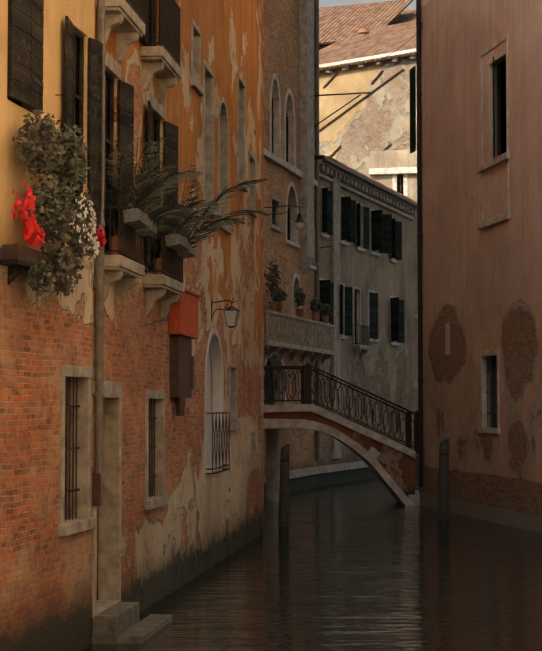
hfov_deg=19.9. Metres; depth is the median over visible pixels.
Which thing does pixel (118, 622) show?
stone steps
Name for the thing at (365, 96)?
wooden beams
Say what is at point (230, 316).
lantern glass
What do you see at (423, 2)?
salmon upper wall
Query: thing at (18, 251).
window box
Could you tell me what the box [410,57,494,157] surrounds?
shutters
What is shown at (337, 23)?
roof
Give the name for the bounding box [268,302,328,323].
flower pots
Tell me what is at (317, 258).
building pipe
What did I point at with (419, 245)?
salmon pipe
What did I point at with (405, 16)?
roof
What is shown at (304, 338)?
trim
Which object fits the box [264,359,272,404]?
railing post
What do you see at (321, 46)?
house wall
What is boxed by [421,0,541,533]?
salmon building wall
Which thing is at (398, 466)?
red bridge
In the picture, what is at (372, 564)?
canal water
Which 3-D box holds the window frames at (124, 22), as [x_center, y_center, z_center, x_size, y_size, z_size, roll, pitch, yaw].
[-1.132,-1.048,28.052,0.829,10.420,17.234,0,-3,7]
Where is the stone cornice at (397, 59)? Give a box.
[319,48,415,72]
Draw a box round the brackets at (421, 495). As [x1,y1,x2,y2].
[416,57,422,505]
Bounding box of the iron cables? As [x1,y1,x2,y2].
[142,27,422,326]
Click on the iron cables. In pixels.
(281, 166)
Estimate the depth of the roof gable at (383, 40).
88.17 m
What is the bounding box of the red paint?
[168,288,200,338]
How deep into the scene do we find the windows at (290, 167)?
55.73 m
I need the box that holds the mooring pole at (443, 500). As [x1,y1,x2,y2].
[278,438,448,525]
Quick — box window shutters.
[319,187,404,342]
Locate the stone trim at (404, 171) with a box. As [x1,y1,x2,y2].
[369,167,416,196]
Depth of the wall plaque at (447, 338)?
44.41 m
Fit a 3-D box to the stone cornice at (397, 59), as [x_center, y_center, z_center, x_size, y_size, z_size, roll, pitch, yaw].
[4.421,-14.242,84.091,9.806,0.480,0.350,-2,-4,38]
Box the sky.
[319,0,415,10]
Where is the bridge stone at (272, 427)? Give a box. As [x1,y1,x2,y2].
[264,404,414,505]
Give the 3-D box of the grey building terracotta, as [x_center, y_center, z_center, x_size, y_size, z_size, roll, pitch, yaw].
[4.575,-6.021,65.555,0.140,0.090,14.820,-1,-3,19]
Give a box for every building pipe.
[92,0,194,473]
[314,0,416,460]
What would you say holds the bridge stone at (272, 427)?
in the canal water
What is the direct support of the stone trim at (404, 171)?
attached to the distant house wall at (392, 158)
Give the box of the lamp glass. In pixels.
[295,222,304,229]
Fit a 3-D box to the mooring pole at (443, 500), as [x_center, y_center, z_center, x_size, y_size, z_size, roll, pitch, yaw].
[2.461,4.537,40.054,5.011,3.181,0.305,1,-3,-25]
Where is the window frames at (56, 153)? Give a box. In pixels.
[0,0,105,536]
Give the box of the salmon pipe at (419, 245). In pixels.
[416,0,424,486]
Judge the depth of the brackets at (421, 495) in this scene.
47.39 m
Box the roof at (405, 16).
[389,9,415,24]
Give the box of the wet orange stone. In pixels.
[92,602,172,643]
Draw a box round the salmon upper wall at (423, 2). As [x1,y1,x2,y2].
[421,0,428,7]
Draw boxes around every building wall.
[0,0,94,650]
[91,0,263,643]
[259,0,263,534]
[264,0,417,497]
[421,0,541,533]
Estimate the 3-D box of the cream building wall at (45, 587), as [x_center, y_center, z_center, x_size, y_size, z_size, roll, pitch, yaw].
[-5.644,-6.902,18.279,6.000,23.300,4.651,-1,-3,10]
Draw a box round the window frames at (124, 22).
[92,0,262,618]
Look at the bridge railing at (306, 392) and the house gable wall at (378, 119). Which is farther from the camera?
the house gable wall at (378, 119)
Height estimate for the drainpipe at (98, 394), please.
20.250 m
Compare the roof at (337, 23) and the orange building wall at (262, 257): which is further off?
the roof at (337, 23)
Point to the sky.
(322, 3)
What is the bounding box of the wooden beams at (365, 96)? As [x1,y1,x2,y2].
[319,69,403,156]
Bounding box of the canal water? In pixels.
[79,471,541,650]
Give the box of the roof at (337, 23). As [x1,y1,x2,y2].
[319,0,412,44]
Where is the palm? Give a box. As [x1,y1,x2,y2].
[85,136,270,257]
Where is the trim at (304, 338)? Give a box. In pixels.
[264,0,402,483]
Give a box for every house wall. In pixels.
[319,43,332,49]
[370,149,416,201]
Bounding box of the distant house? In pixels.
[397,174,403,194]
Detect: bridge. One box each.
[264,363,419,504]
[264,411,414,496]
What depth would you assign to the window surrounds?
40.66 m
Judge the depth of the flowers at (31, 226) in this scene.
15.96 m
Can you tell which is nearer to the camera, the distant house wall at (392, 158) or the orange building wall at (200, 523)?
the orange building wall at (200, 523)
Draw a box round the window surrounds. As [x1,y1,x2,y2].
[478,33,509,433]
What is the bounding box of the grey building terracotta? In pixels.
[326,156,416,202]
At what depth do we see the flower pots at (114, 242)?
20.32 m
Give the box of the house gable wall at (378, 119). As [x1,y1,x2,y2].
[319,55,416,176]
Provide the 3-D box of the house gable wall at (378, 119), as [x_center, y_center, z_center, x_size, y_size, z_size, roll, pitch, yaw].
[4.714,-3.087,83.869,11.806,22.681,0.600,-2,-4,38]
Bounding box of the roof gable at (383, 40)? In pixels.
[319,20,415,69]
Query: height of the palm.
1.710 m
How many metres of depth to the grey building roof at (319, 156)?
58.31 m
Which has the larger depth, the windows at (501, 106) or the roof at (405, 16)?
the roof at (405, 16)
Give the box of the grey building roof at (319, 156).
[314,155,325,159]
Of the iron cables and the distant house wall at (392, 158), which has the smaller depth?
the iron cables

